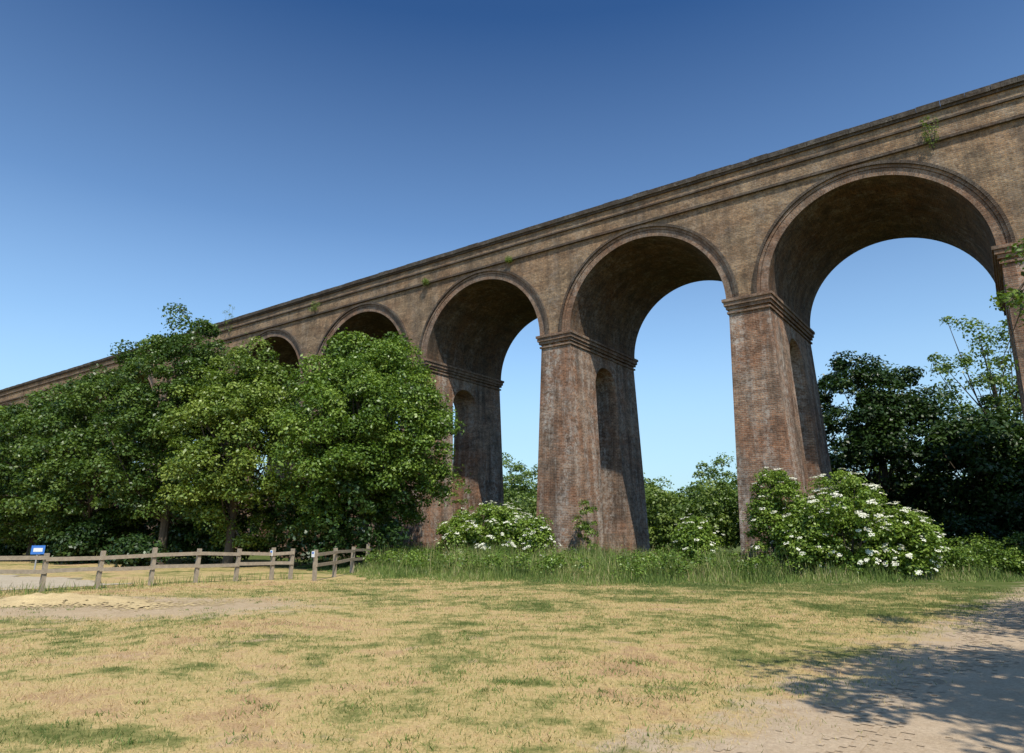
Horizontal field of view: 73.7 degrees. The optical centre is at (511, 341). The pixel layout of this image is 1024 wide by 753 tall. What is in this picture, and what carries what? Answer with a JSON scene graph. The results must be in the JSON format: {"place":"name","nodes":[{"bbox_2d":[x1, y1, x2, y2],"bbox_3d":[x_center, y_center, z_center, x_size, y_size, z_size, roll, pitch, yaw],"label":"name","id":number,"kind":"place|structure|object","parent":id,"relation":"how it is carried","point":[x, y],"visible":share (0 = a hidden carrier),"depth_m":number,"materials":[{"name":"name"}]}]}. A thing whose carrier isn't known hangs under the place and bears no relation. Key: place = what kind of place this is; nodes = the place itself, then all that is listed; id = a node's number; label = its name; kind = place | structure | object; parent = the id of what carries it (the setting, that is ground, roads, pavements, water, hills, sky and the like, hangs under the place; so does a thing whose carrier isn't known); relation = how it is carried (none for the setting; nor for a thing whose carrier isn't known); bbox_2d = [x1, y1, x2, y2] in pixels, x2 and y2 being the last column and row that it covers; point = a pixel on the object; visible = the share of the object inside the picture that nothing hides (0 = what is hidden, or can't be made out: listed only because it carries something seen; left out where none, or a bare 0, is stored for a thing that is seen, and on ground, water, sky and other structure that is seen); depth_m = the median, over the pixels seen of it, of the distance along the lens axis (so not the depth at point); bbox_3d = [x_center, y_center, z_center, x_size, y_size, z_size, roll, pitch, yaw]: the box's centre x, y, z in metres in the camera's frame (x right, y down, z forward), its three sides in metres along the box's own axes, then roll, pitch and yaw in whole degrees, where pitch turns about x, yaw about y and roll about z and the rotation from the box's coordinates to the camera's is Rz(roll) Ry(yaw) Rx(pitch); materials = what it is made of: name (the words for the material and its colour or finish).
{"place":"outdoors","nodes":[
{"label":"outdoors","id":0,"kind":"place"},
{"bbox_2d":[0,574,130,589],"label":"gravel track","id":1,"kind":"structure","parent":0,"point":[10,581],"depth_m":22.20,"materials":[{"name":"beige gravel"}]},
{"bbox_2d":[0,541,1023,752],"bbox_3d":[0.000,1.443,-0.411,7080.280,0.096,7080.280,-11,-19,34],"label":"ground","id":2,"kind":"structure","parent":0,"point":[806,741],"depth_m":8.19,"materials":[{"name":"plant"}]},
{"bbox_2d":[0,405,68,534],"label":"deciduous tree","id":3,"kind":"object","parent":2,"relation":"on","point":[1,409],"visible":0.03,"depth_m":45.62,"materials":[{"name":"green plant"}]},
{"bbox_2d":[30,545,45,569],"bbox_3d":[-19.793,9.127,28.390,0.480,1.200,0.086,11,-19,-33],"label":"parking sign","id":4,"kind":"object","parent":2,"relation":"on","point":[37,549],"visible":0.78,"depth_m":28.46,"materials":[{"name":"blue metal"}]},
{"bbox_2d":[0,385,105,560],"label":"deciduous tree","id":5,"kind":"object","parent":2,"relation":"on","point":[13,425],"visible":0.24,"depth_m":42.03,"materials":[{"name":"green plant"}]},
{"bbox_2d":[4,362,163,562],"bbox_3d":[-24.785,7.109,40.716,8.066,12.076,8.888,14,-21,-39],"label":"deciduous tree","id":6,"kind":"object","parent":2,"relation":"on","point":[72,467],"visible":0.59,"depth_m":39.02,"materials":[{"name":"green plant"}]},
{"bbox_2d":[0,593,232,610],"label":"sand patch","id":7,"kind":"object","parent":2,"relation":"on","point":[42,599],"visible":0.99,"depth_m":15.52,"materials":[{"name":"beige sand"}]},
{"bbox_2d":[79,298,236,564],"bbox_3d":[-19.143,4.930,38.694,8.591,15.159,8.314,3,-16,-9],"label":"deciduous tree","id":8,"kind":"object","parent":2,"relation":"on","point":[139,485],"visible":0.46,"depth_m":36.65,"materials":[{"name":"green plant"}]},
{"bbox_2d":[0,544,390,591],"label":"wooden fence","id":9,"kind":"object","parent":2,"relation":"on","point":[46,558],"visible":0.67,"depth_m":22.05,"materials":[{"name":"brown wood"}]},
{"bbox_2d":[0,468,412,566],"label":"understorey hedge","id":10,"kind":"object","parent":2,"relation":"on","point":[85,539],"visible":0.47,"depth_m":34.44,"materials":[{"name":"green plant"}]},
{"bbox_2d":[142,332,305,563],"bbox_3d":[-14.220,5.503,36.017,8.562,12.590,8.424,-11,-19,34],"label":"deciduous tree","id":11,"kind":"object","parent":2,"relation":"on","point":[246,386],"visible":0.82,"depth_m":34.34,"materials":[{"name":"green plant"}]},
{"bbox_2d":[260,327,470,565],"bbox_3d":[-7.147,5.150,34.628,9.709,12.521,9.679,-2,-16,8],"label":"field maple tree","id":12,"kind":"object","parent":2,"relation":"on","point":[369,439],"visible":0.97,"depth_m":32.84,"materials":[{"name":"green plant"}]},
{"bbox_2d":[450,482,473,534],"bbox_3d":[-2.737,9.839,36.748,1.858,4.411,1.443,-11,-19,34],"label":"ivy sapling","id":13,"kind":"object","parent":2,"relation":"on","point":[454,494],"visible":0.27,"depth_m":37.13,"materials":[{"name":"green plant"}]},
{"bbox_2d":[435,507,489,554],"bbox_3d":[-2.345,9.713,33.605,3.068,3.000,3.161,-11,-19,34],"label":"elder bush","id":14,"kind":"object","parent":2,"relation":"on","point":[457,535],"visible":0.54,"depth_m":33.03,"materials":[{"name":"green plant"}]},
{"bbox_2d":[462,500,530,554],"bbox_3d":[-0.623,9.325,32.734,3.479,3.278,3.542,9,-18,-29],"label":"elder bush","id":15,"kind":"object","parent":2,"relation":"on","point":[498,519],"visible":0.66,"depth_m":32.15,"materials":[{"name":"green plant"}]},
{"bbox_2d":[0,74,1023,568],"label":"brick railway viaduct","id":16,"kind":"object","parent":2,"relation":"on","point":[772,240],"visible":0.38,"depth_m":36.67,"materials":[{"name":"brown brick"}]},
{"bbox_2d":[223,304,234,331],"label":"wall plant","id":17,"kind":"object","parent":16,"relation":"attached to","point":[232,316],"depth_m":58.68,"materials":[{"name":"green plant"}]},
{"bbox_2d":[308,301,319,312],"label":"wall plant","id":18,"kind":"object","parent":16,"relation":"attached to","point":[315,307],"depth_m":51.81,"materials":[{"name":"green plant"}]},
{"bbox_2d":[421,277,428,285],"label":"wall plant","id":19,"kind":"object","parent":16,"relation":"attached to","point":[425,280],"depth_m":45.27,"materials":[{"name":"green plant"}]},
{"bbox_2d":[505,255,511,263],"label":"wall plant","id":20,"kind":"object","parent":16,"relation":"attached to","point":[509,259],"depth_m":41.39,"materials":[{"name":"green plant"}]},
{"bbox_2d":[918,115,938,149],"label":"wall plant","id":21,"kind":"object","parent":16,"relation":"attached to","point":[929,138],"depth_m":29.04,"materials":[{"name":"green plant"}]},
{"bbox_2d":[505,510,561,556],"bbox_3d":[0.897,9.369,32.012,2.624,2.775,2.380,4,-16,-12],"label":"elder bush","id":22,"kind":"object","parent":2,"relation":"on","point":[535,532],"visible":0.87,"depth_m":31.54,"materials":[{"name":"green plant"}]},
{"bbox_2d":[572,499,598,551],"bbox_3d":[3.672,9.531,33.742,1.512,3.357,1.179,-11,-19,34],"label":"ivy sapling","id":23,"kind":"object","parent":2,"relation":"on","point":[585,526],"visible":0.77,"depth_m":33.79,"materials":[{"name":"green plant"}]},
{"bbox_2d":[249,452,937,554],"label":"background tree belt","id":24,"kind":"object","parent":2,"relation":"on","point":[664,513],"visible":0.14,"depth_m":54.12,"materials":[{"name":"green plant"}]},
{"bbox_2d":[256,474,1014,542],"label":"distant woodland","id":25,"kind":"object","parent":2,"relation":"on","point":[681,489],"depth_m":157.82,"materials":[{"name":"green plant"}]},
{"bbox_2d":[667,514,726,561],"bbox_3d":[7.703,8.493,28.466,2.312,2.534,2.006,9,-18,-29],"label":"elder bush","id":26,"kind":"object","parent":2,"relation":"on","point":[691,533],"visible":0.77,"depth_m":28.17,"materials":[{"name":"green plant"}]},
{"bbox_2d":[742,467,807,570],"bbox_3d":[10.601,7.204,27.213,2.854,4.318,2.836,-11,-19,34],"label":"elder bush","id":27,"kind":"object","parent":2,"relation":"on","point":[765,513],"visible":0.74,"depth_m":27.06,"materials":[{"name":"green plant"}]},
{"bbox_2d":[768,495,850,572],"bbox_3d":[11.114,7.386,25.694,2.850,3.141,2.807,-11,-19,34],"label":"elder bush","id":28,"kind":"object","parent":2,"relation":"on","point":[799,533],"visible":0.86,"depth_m":25.21,"materials":[{"name":"green plant"}]},
{"bbox_2d":[801,468,904,571],"bbox_3d":[12.453,6.857,25.670,3.903,4.151,4.362,-11,-19,34],"label":"elder bush","id":29,"kind":"object","parent":2,"relation":"on","point":[853,523],"visible":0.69,"depth_m":24.92,"materials":[{"name":"green plant"}]},
{"bbox_2d":[817,350,967,516],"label":"dark tree","id":30,"kind":"object","parent":2,"relation":"on","point":[886,419],"visible":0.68,"depth_m":42.76,"materials":[{"name":"green plant"}]},
{"bbox_2d":[854,501,952,578],"bbox_3d":[14.371,7.355,25.083,2.915,2.856,3.148,4,-16,-12],"label":"elder bush","id":31,"kind":"object","parent":2,"relation":"on","point":[900,521],"visible":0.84,"depth_m":24.44,"materials":[{"name":"green plant"}]},
{"bbox_2d":[843,488,1023,550],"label":"bramble thicket","id":32,"kind":"object","parent":2,"relation":"on","point":[965,525],"visible":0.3,"depth_m":35.85,"materials":[{"name":"green plant"}]},
{"bbox_2d":[905,404,1023,544],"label":"dark tree","id":33,"kind":"object","parent":2,"relation":"on","point":[987,452],"visible":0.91,"depth_m":38.35,"materials":[{"name":"green plant"}]},
{"bbox_2d":[907,529,1023,575],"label":"scrub","id":34,"kind":"object","parent":2,"relation":"on","point":[997,548],"visible":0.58,"depth_m":25.25,"materials":[{"name":"green plant"}]},
{"bbox_2d":[926,315,1022,420],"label":"ash tree","id":35,"kind":"object","parent":2,"relation":"on","point":[1005,399],"visible":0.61,"depth_m":47.79,"materials":[{"name":"green plant"}]},
{"bbox_2d":[976,238,1023,374],"label":"deciduous tree","id":36,"kind":"object","parent":2,"relation":"on","point":[1018,294],"visible":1,"depth_m":10.39,"materials":[{"name":"green plant"}]},
{"bbox_2d":[1014,401,1023,500],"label":"dark tree","id":37,"kind":"object","parent":2,"relation":"on","point":[1019,409],"visible":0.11,"depth_m":40.57,"materials":[{"name":"green plant"}]},
{"bbox_2d":[0,537,1023,595],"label":"long grass","id":38,"kind":"structure","parent":0,"point":[714,575],"depth_m":24.36,"materials":[{"name":"green plant"}]},
{"bbox_2d":[0,0,1023,534],"label":"sky","id":39,"kind":"structure","parent":0,"point":[250,156],"materials":[{"name":"blue"}]},
{"bbox_2d":[714,603,1023,752],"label":"gravel path","id":40,"kind":"structure","parent":0,"point":[986,707],"depth_m":6.23,"materials":[{"name":"beige gravel"}]}
]}

